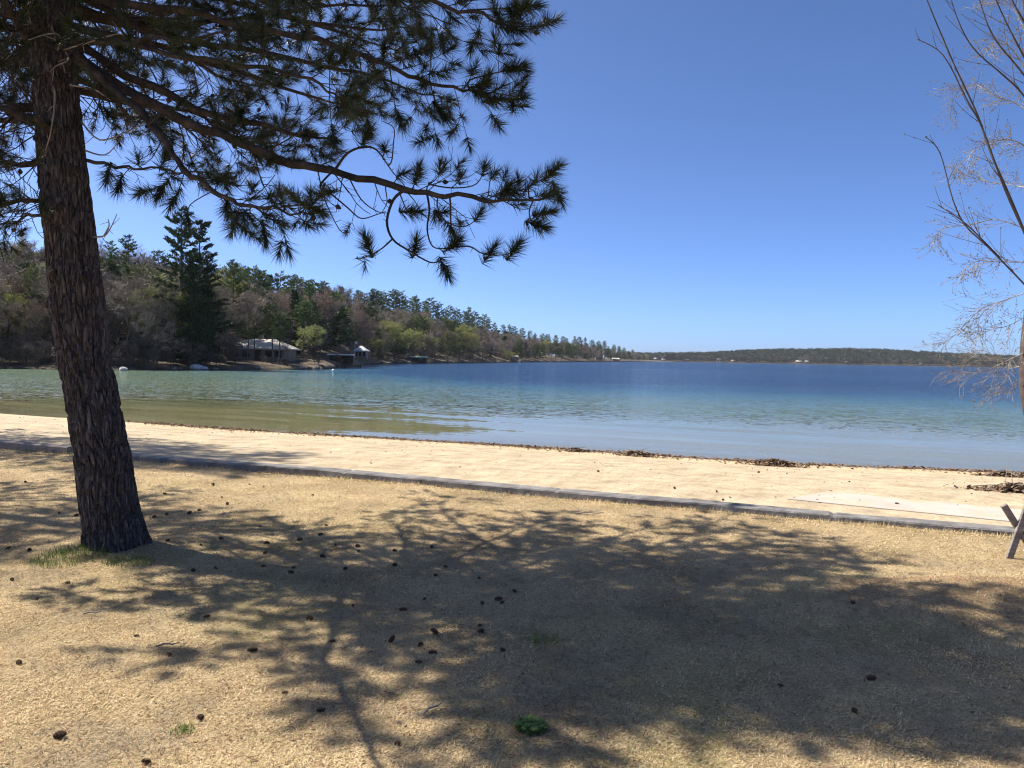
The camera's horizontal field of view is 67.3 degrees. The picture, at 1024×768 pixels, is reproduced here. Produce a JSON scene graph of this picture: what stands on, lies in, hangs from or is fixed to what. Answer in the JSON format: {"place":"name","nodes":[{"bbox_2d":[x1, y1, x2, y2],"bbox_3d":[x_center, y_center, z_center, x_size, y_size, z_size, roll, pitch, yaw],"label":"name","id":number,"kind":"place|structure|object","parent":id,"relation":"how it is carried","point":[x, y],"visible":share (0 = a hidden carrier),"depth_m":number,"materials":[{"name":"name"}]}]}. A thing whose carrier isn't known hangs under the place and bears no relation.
{"place":"outdoors","nodes":[
{"label":"outdoors","id":0,"kind":"place"},
{"bbox_2d":[115,249,154,269],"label":"bare tree","id":1,"kind":"object","parent":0,"point":[142,256],"visible":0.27,"depth_m":170.10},
{"bbox_2d":[0,335,673,369],"bbox_3d":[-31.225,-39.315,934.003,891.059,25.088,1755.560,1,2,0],"label":"wooded hill","id":2,"kind":"structure","parent":0,"point":[326,362],"depth_m":139.14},
{"bbox_2d":[0,273,21,331],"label":"bare tree","id":3,"kind":"object","parent":2,"relation":"on","point":[2,301],"visible":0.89,"depth_m":96.72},
{"bbox_2d":[2,345,23,365],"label":"shrub","id":4,"kind":"object","parent":2,"relation":"on","point":[14,356],"visible":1,"depth_m":93.13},
{"bbox_2d":[0,291,37,338],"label":"leafing tree","id":5,"kind":"object","parent":2,"relation":"on","point":[8,298],"visible":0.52,"depth_m":99.69,"materials":[{"name":"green plant"}]},
{"bbox_2d":[2,239,43,265],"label":"bare tree","id":6,"kind":"object","parent":2,"relation":"on","point":[24,250],"visible":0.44,"depth_m":175.67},
{"bbox_2d":[0,258,45,337],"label":"bare tree","id":7,"kind":"object","parent":2,"relation":"on","point":[16,266],"visible":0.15,"depth_m":112.11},
{"bbox_2d":[0,280,46,337],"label":"bare tree","id":8,"kind":"object","parent":2,"relation":"on","point":[13,315],"visible":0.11,"depth_m":103.49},
{"bbox_2d":[0,272,48,359],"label":"bare tree","id":9,"kind":"object","parent":2,"relation":"on","point":[4,316],"visible":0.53,"depth_m":98.70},
{"bbox_2d":[1,265,52,355],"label":"bare tree","id":10,"kind":"object","parent":2,"relation":"on","point":[20,289],"visible":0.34,"depth_m":102.21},
{"bbox_2d":[5,297,53,362],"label":"bare tree","id":11,"kind":"object","parent":2,"relation":"on","point":[36,309],"visible":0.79,"depth_m":95.95,"materials":[{"name":"plant"}]},
{"bbox_2d":[9,263,51,359],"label":"pine tree","id":12,"kind":"object","parent":2,"relation":"on","point":[31,277],"visible":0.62,"depth_m":100.13,"materials":[{"name":"green plant"}]},
{"bbox_2d":[20,340,43,361],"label":"shrub","id":13,"kind":"object","parent":2,"relation":"on","point":[37,344],"visible":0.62,"depth_m":94.75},
{"bbox_2d":[13,290,53,351],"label":"bare tree","id":14,"kind":"object","parent":2,"relation":"on","point":[37,321],"visible":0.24,"depth_m":101.72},
{"bbox_2d":[19,340,52,363],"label":"shrub","id":15,"kind":"object","parent":2,"relation":"on","point":[39,351],"visible":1,"depth_m":93.50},
{"bbox_2d":[24,287,50,359],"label":"bare tree","id":16,"kind":"object","parent":2,"relation":"on","point":[49,322],"visible":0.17,"depth_m":101.44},
{"bbox_2d":[31,274,116,313],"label":"bare tree","id":17,"kind":"object","parent":2,"relation":"on","point":[46,289],"visible":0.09,"depth_m":95.98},
{"bbox_2d":[103,240,122,262],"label":"pine tree","id":18,"kind":"object","parent":2,"relation":"on","point":[110,255],"visible":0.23,"depth_m":166.97,"materials":[{"name":"green plant"}]},
{"bbox_2d":[103,278,134,359],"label":"bare tree","id":19,"kind":"object","parent":2,"relation":"on","point":[117,309],"visible":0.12,"depth_m":103.70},
{"bbox_2d":[103,283,142,325],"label":"bare tree","id":20,"kind":"object","parent":2,"relation":"on","point":[115,299],"visible":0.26,"depth_m":100.79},
{"bbox_2d":[110,234,147,270],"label":"pine tree","id":21,"kind":"object","parent":2,"relation":"on","point":[130,249],"visible":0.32,"depth_m":148.63,"materials":[{"name":"green plant"}]},
{"bbox_2d":[104,279,175,363],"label":"bare tree","id":22,"kind":"object","parent":2,"relation":"on","point":[132,313],"visible":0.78,"depth_m":99.76,"materials":[{"name":"plant"}]},
{"bbox_2d":[107,269,186,360],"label":"bare tree","id":23,"kind":"object","parent":2,"relation":"on","point":[132,285],"visible":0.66,"depth_m":103.14,"materials":[{"name":"plant"}]},
{"bbox_2d":[134,337,160,363],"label":"shrub","id":24,"kind":"object","parent":2,"relation":"on","point":[149,341],"visible":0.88,"depth_m":100.78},
{"bbox_2d":[128,295,184,363],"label":"bare tree","id":25,"kind":"object","parent":2,"relation":"on","point":[166,316],"visible":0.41,"depth_m":104.93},
{"bbox_2d":[126,284,190,361],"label":"leafing tree","id":26,"kind":"object","parent":2,"relation":"on","point":[168,296],"visible":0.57,"depth_m":104.83,"materials":[{"name":"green plant"}]},
{"bbox_2d":[146,250,171,269],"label":"pine tree","id":27,"kind":"object","parent":2,"relation":"on","point":[158,253],"visible":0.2,"depth_m":185.96,"materials":[{"name":"green plant"}]},
{"bbox_2d":[131,294,187,363],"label":"bare tree","id":28,"kind":"object","parent":2,"relation":"on","point":[146,306],"visible":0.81,"depth_m":103.11,"materials":[{"name":"plant"}]},
{"bbox_2d":[154,340,175,362],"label":"shrub","id":29,"kind":"object","parent":2,"relation":"on","point":[168,343],"visible":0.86,"depth_m":103.16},
{"bbox_2d":[161,284,178,361],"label":"spruce tree","id":30,"kind":"object","parent":2,"relation":"on","point":[174,338],"visible":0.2,"depth_m":109.31,"materials":[{"name":"green plant"}]},
{"bbox_2d":[134,205,222,363],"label":"pine tree","id":31,"kind":"object","parent":2,"relation":"on","point":[179,235],"visible":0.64,"depth_m":107.06,"materials":[{"name":"plant"}]},
{"bbox_2d":[174,342,205,366],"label":"shrub","id":32,"kind":"object","parent":2,"relation":"on","point":[191,351],"visible":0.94,"depth_m":105.00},
{"bbox_2d":[172,266,214,365],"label":"spruce tree","id":33,"kind":"object","parent":2,"relation":"on","point":[186,332],"visible":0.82,"depth_m":106.44,"materials":[{"name":"green plant"}]},
{"bbox_2d":[171,219,236,363],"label":"pine tree","id":34,"kind":"object","parent":2,"relation":"on","point":[207,270],"visible":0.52,"depth_m":110.20,"materials":[{"name":"plant"}]},
{"bbox_2d":[192,283,221,364],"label":"spruce tree","id":35,"kind":"object","parent":2,"relation":"on","point":[211,338],"visible":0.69,"depth_m":108.74,"materials":[{"name":"green plant"}]},
{"bbox_2d":[195,286,228,351],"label":"pine tree","id":36,"kind":"object","parent":2,"relation":"on","point":[217,309],"visible":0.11,"depth_m":116.18,"materials":[{"name":"green plant"}]},
{"bbox_2d":[185,281,244,338],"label":"bare tree","id":37,"kind":"object","parent":2,"relation":"on","point":[220,292],"visible":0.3,"depth_m":113.64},
{"bbox_2d":[215,304,244,359],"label":"bare tree","id":38,"kind":"object","parent":2,"relation":"on","point":[231,308],"visible":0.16,"depth_m":120.67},
{"bbox_2d":[221,339,242,361],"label":"shrub","id":39,"kind":"object","parent":2,"relation":"on","point":[232,348],"visible":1,"depth_m":113.34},
{"bbox_2d":[210,273,255,313],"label":"leafing tree","id":40,"kind":"object","parent":2,"relation":"on","point":[220,275],"visible":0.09,"depth_m":142.00,"materials":[{"name":"green plant"}]},
{"bbox_2d":[211,289,263,353],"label":"bare tree","id":41,"kind":"object","parent":2,"relation":"on","point":[251,323],"visible":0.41,"depth_m":120.21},
{"bbox_2d":[216,261,262,341],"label":"pine tree","id":42,"kind":"object","parent":2,"relation":"on","point":[238,290],"visible":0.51,"depth_m":129.34,"materials":[{"name":"green plant"}]},
{"bbox_2d":[214,292,272,359],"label":"bare tree","id":43,"kind":"object","parent":2,"relation":"on","point":[261,300],"visible":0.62,"depth_m":126.97,"materials":[{"name":"plant"}]},
{"bbox_2d":[216,280,277,340],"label":"bare tree","id":44,"kind":"object","parent":2,"relation":"on","point":[258,296],"visible":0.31,"depth_m":135.03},
{"bbox_2d":[238,284,269,338],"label":"pine tree","id":45,"kind":"object","parent":2,"relation":"on","point":[257,294],"visible":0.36,"depth_m":137.05,"materials":[{"name":"green plant"}]},
{"bbox_2d":[237,264,272,328],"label":"pine tree","id":46,"kind":"object","parent":2,"relation":"on","point":[258,275],"visible":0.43,"depth_m":139.09,"materials":[{"name":"green plant"}]},
{"bbox_2d":[246,310,264,360],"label":"pine tree","id":47,"kind":"object","parent":2,"relation":"on","point":[254,333],"visible":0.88,"depth_m":124.60,"materials":[{"name":"green plant"}]},
{"bbox_2d":[222,334,299,361],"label":"lakeside house","id":48,"kind":"structure","parent":2,"relation":"on","point":[263,346],"depth_m":127.45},
{"bbox_2d":[260,303,282,362],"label":"pine tree","id":49,"kind":"object","parent":2,"relation":"on","point":[273,310],"visible":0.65,"depth_m":123.57,"materials":[{"name":"green plant"}]},
{"bbox_2d":[253,290,290,341],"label":"bare tree","id":50,"kind":"object","parent":2,"relation":"on","point":[280,299],"visible":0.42,"depth_m":148.51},
{"bbox_2d":[268,310,292,364],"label":"pine tree","id":51,"kind":"object","parent":2,"relation":"on","point":[283,323],"visible":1,"depth_m":121.66,"materials":[{"name":"green plant"}]},
{"bbox_2d":[270,271,291,292],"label":"pine tree","id":52,"kind":"object","parent":2,"relation":"on","point":[280,279],"visible":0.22,"depth_m":183.71,"materials":[{"name":"green plant"}]},
{"bbox_2d":[269,326,294,361],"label":"bare tree","id":53,"kind":"object","parent":2,"relation":"on","point":[293,331],"visible":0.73,"depth_m":123.52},
{"bbox_2d":[282,274,304,293],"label":"pine tree","id":54,"kind":"object","parent":2,"relation":"on","point":[293,280],"visible":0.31,"depth_m":196.10,"materials":[{"name":"green plant"}]},
{"bbox_2d":[284,290,309,353],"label":"spruce tree","id":55,"kind":"object","parent":2,"relation":"on","point":[295,297],"visible":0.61,"depth_m":146.04,"materials":[{"name":"green plant"}]},
{"bbox_2d":[291,299,316,358],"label":"pine tree","id":56,"kind":"object","parent":2,"relation":"on","point":[308,318],"visible":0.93,"depth_m":143.61,"materials":[{"name":"green plant"}]},
{"bbox_2d":[292,324,327,359],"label":"leafing tree","id":57,"kind":"object","parent":2,"relation":"on","point":[308,333],"visible":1,"depth_m":129.86,"materials":[{"name":"green plant"}]},
{"bbox_2d":[299,280,329,354],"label":"pine tree","id":58,"kind":"object","parent":2,"relation":"on","point":[313,290],"visible":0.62,"depth_m":149.23,"materials":[{"name":"green plant"}]},
{"bbox_2d":[306,342,322,362],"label":"shrub","id":59,"kind":"object","parent":2,"relation":"on","point":[313,348],"visible":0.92,"depth_m":129.50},
{"bbox_2d":[301,290,345,346],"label":"bare tree","id":60,"kind":"object","parent":2,"relation":"on","point":[330,302],"visible":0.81,"depth_m":153.78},
{"bbox_2d":[0,245,649,359],"bbox_3d":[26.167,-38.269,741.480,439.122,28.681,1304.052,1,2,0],"label":"forest","id":61,"kind":"object","parent":2,"relation":"on","point":[338,333],"visible":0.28,"depth_m":165.24,"materials":[{"name":"plant"}]},
{"bbox_2d":[327,354,354,364],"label":"boathouse","id":62,"kind":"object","parent":2,"relation":"on","point":[347,359],"visible":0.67,"depth_m":151.45,"materials":[{"name":"brown wood"}]},
{"bbox_2d":[323,284,370,303],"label":"bare tree","id":63,"kind":"object","parent":2,"relation":"on","point":[348,298],"visible":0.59,"depth_m":215.27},
{"bbox_2d":[340,299,362,350],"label":"bare tree","id":64,"kind":"object","parent":2,"relation":"on","point":[355,305],"visible":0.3,"depth_m":189.37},
{"bbox_2d":[353,346,369,358],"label":"cottage","id":65,"kind":"structure","parent":2,"relation":"on","point":[360,352],"depth_m":194.40,"materials":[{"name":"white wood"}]},
{"bbox_2d":[347,306,377,348],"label":"bare tree","id":66,"kind":"object","parent":2,"relation":"on","point":[361,314],"visible":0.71,"depth_m":205.88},
{"bbox_2d":[363,288,384,312],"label":"pine tree","id":67,"kind":"object","parent":2,"relation":"on","point":[375,294],"visible":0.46,"depth_m":300.02,"materials":[{"name":"green plant"}]},
{"bbox_2d":[365,336,384,360],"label":"leafing tree","id":68,"kind":"object","parent":2,"relation":"on","point":[375,345],"visible":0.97,"depth_m":217.86,"materials":[{"name":"green plant"}]},
{"bbox_2d":[370,319,397,359],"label":"leafing tree","id":69,"kind":"object","parent":2,"relation":"on","point":[389,327],"visible":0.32,"depth_m":246.28,"materials":[{"name":"green plant"}]},
{"bbox_2d":[376,319,406,351],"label":"leafing tree","id":70,"kind":"object","parent":2,"relation":"on","point":[400,330],"visible":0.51,"depth_m":251.67,"materials":[{"name":"green plant"}]},
{"bbox_2d":[385,289,402,311],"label":"pine tree","id":71,"kind":"object","parent":2,"relation":"on","point":[392,294],"visible":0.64,"depth_m":349.30,"materials":[{"name":"green plant"}]},
{"bbox_2d":[394,290,408,313],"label":"pine tree","id":72,"kind":"object","parent":2,"relation":"on","point":[403,302],"visible":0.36,"depth_m":364.27,"materials":[{"name":"green plant"}]},
{"bbox_2d":[401,328,424,360],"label":"leafing tree","id":73,"kind":"object","parent":2,"relation":"on","point":[410,334],"visible":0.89,"depth_m":267.66,"materials":[{"name":"green plant"}]},
{"bbox_2d":[405,296,421,318],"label":"pine tree","id":74,"kind":"object","parent":2,"relation":"on","point":[414,299],"visible":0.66,"depth_m":353.54,"materials":[{"name":"green plant"}]},
{"bbox_2d":[408,315,421,355],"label":"pine tree","id":75,"kind":"object","parent":2,"relation":"on","point":[416,324],"visible":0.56,"depth_m":295.07,"materials":[{"name":"green plant"}]},
{"bbox_2d":[406,356,427,361],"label":"lakeside house","id":76,"kind":"structure","parent":2,"relation":"on","point":[419,358],"depth_m":273.89,"materials":[{"name":"brown wood"}]},
{"bbox_2d":[415,316,430,355],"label":"pine tree","id":77,"kind":"object","parent":2,"relation":"on","point":[423,329],"visible":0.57,"depth_m":303.11,"materials":[{"name":"green plant"}]},
{"bbox_2d":[414,332,433,360],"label":"bare tree","id":78,"kind":"object","parent":2,"relation":"on","point":[427,338],"visible":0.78,"depth_m":286.13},
{"bbox_2d":[413,327,441,353],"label":"leafing tree","id":79,"kind":"object","parent":2,"relation":"on","point":[433,342],"visible":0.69,"depth_m":289.31,"materials":[{"name":"green plant"}]},
{"bbox_2d":[422,297,439,320],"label":"pine tree","id":80,"kind":"object","parent":2,"relation":"on","point":[432,303],"visible":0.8,"depth_m":371.43,"materials":[{"name":"green plant"}]},
{"bbox_2d":[436,327,456,359],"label":"bare tree","id":81,"kind":"object","parent":2,"relation":"on","point":[443,333],"visible":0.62,"depth_m":308.86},
{"bbox_2d":[443,305,456,324],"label":"pine tree","id":82,"kind":"object","parent":2,"relation":"on","point":[449,313],"visible":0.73,"depth_m":390.06,"materials":[{"name":"green plant"}]},
{"bbox_2d":[443,329,462,360],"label":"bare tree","id":83,"kind":"object","parent":2,"relation":"on","point":[457,339],"visible":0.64,"depth_m":311.81,"materials":[{"name":"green plant"}]},
{"bbox_2d":[454,323,479,357],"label":"leafing tree","id":84,"kind":"object","parent":2,"relation":"on","point":[462,328],"visible":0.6,"depth_m":350.64,"materials":[{"name":"green plant"}]},
{"bbox_2d":[461,331,481,358],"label":"leafing tree","id":85,"kind":"object","parent":2,"relation":"on","point":[472,338],"visible":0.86,"depth_m":343.34,"materials":[{"name":"green plant"}]},
{"bbox_2d":[470,311,481,328],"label":"pine tree","id":86,"kind":"object","parent":2,"relation":"on","point":[476,322],"visible":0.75,"depth_m":444.83,"materials":[{"name":"green plant"}]},
{"bbox_2d":[0,447,1023,767],"bbox_3d":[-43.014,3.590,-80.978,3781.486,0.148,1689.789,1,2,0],"label":"lawn","id":87,"kind":"structure","parent":0,"point":[510,575],"depth_m":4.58,"materials":[{"name":"plant"}]},
{"bbox_2d":[0,439,72,453],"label":"landscape timber","id":88,"kind":"object","parent":87,"relation":"on","point":[31,446],"visible":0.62,"depth_m":12.05,"materials":[{"name":"grey wood"}]},
{"bbox_2d":[27,541,110,567],"bbox_3d":[-3.375,1.286,5.908,0.591,0.110,0.651,1,2,0],"label":"grass tuft","id":89,"kind":"object","parent":87,"relation":"on","point":[62,555],"visible":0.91,"depth_m":5.87,"materials":[{"name":"plant"}]},
{"bbox_2d":[99,550,155,566],"bbox_3d":[-2.902,1.316,5.812,0.407,0.074,0.274,1,2,0],"label":"grass tuft","id":90,"kind":"object","parent":87,"relation":"on","point":[136,562],"visible":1,"depth_m":5.79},
{"bbox_2d":[168,720,194,737],"bbox_3d":[-1.380,1.435,3.220,0.105,0.043,0.109,1,2,0],"label":"grass tuft","id":91,"kind":"object","parent":87,"relation":"on","point":[184,730],"visible":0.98,"depth_m":3.21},
{"bbox_2d":[0,0,573,553],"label":"pine tree","id":92,"kind":"object","parent":87,"relation":"on","point":[52,40],"visible":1,"depth_m":5.95,"materials":[{"name":"green plant"}]},
{"bbox_2d":[514,714,548,735],"bbox_3d":[0.085,1.467,3.305,0.157,0.041,0.139,1,2,0],"label":"grass tuft","id":93,"kind":"object","parent":87,"relation":"on","point":[537,727],"visible":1,"depth_m":3.29,"materials":[{"name":"plant"}]},
{"bbox_2d":[528,631,558,644],"bbox_3d":[0.183,1.440,4.382,0.206,0.040,0.162,1,2,0],"label":"grass tuft","id":94,"kind":"object","parent":87,"relation":"on","point":[534,639],"visible":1,"depth_m":4.37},
{"bbox_2d":[1000,503,1023,558],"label":"wooden sawbuck","id":95,"kind":"object","parent":87,"relation":"on","point":[1018,527],"visible":1,"depth_m":6.36,"materials":[{"name":"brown wood"}]},
{"bbox_2d":[0,362,1023,526],"bbox_3d":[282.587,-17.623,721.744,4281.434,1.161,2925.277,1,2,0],"label":"sand beach","id":96,"kind":"structure","parent":0,"point":[699,479],"depth_m":16.60,"materials":[{"name":"sand"}]},
{"bbox_2d":[19,417,1023,515],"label":"leaf litter","id":97,"kind":"object","parent":96,"relation":"on","point":[923,468],"visible":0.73,"depth_m":17.83,"materials":[{"name":"brown plant"}]},
{"bbox_2d":[132,453,1014,536],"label":"concrete kerb","id":98,"kind":"structure","parent":96,"relation":"on","point":[564,493],"depth_m":8.80,"materials":[{"name":"concrete"}]},
{"bbox_2d":[554,445,602,453],"bbox_3d":[1.549,1.504,17.651,1.283,0.194,0.470,2,2,31],"label":"debris heap","id":99,"kind":"object","parent":96,"relation":"on","point":[581,450],"visible":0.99,"depth_m":17.61,"materials":[{"name":"brown plant"}]},
{"bbox_2d":[605,447,667,458],"bbox_3d":[2.751,1.510,16.945,1.493,0.221,0.643,2,2,33],"label":"debris heap","id":100,"kind":"object","parent":96,"relation":"on","point":[634,453],"visible":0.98,"depth_m":16.94,"materials":[{"name":"brown plant"}]},
{"bbox_2d":[724,455,825,468],"bbox_3d":[5.372,1.587,15.749,1.980,0.240,0.711,2,2,18],"label":"debris heap","id":101,"kind":"object","parent":96,"relation":"on","point":[771,462],"visible":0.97,"depth_m":15.71,"materials":[{"name":"brown plant"}]},
{"bbox_2d":[787,491,1021,521],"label":"concrete slab","id":102,"kind":"structure","parent":96,"relation":"on","point":[930,507],"depth_m":8.44,"materials":[{"name":"concrete"}]},
{"bbox_2d":[904,0,1023,284],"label":"maple tree","id":103,"kind":"object","parent":96,"relation":"on","point":[999,175],"visible":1,"depth_m":8.21,"materials":[{"name":"brown plant"}]},
{"bbox_2d":[911,0,1023,414],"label":"birch tree","id":104,"kind":"object","parent":96,"relation":"on","point":[1020,366],"visible":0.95,"depth_m":15.68,"materials":[{"name":"brown plant"}]},
{"bbox_2d":[943,469,1023,493],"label":"debris heap","id":105,"kind":"object","parent":96,"relation":"on","point":[1013,487],"visible":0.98,"depth_m":10.25,"materials":[{"name":"brown plant"}]},
{"bbox_2d":[958,467,1023,477],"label":"debris heap","id":106,"kind":"object","parent":96,"relation":"on","point":[999,473],"visible":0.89,"depth_m":14.68,"materials":[{"name":"brown plant"}]},
{"bbox_2d":[0,361,1023,467],"bbox_3d":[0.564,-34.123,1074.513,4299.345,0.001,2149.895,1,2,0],"label":"lake water","id":107,"kind":"structure","parent":0,"point":[309,414],"depth_m":31.71,"materials":[{"name":"liquid"}]},
{"bbox_2d":[0,0,1023,367],"label":"sky","id":108,"kind":"structure","parent":0,"point":[742,174],"materials":[{"name":"blue"}]},
{"bbox_2d":[659,354,1017,367],"bbox_3d":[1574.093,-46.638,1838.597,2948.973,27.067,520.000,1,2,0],"label":"distant hill","id":109,"kind":"structure","parent":0,"point":[882,364],"depth_m":1603.79,"materials":[{"name":"plant"}]},
{"bbox_2d":[609,347,1018,365],"bbox_3d":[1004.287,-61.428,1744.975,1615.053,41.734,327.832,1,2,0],"label":"distant forest","id":110,"kind":"object","parent":109,"relation":"on","point":[857,356],"visible":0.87,"depth_m":1662.77,"materials":[{"name":"plant"}]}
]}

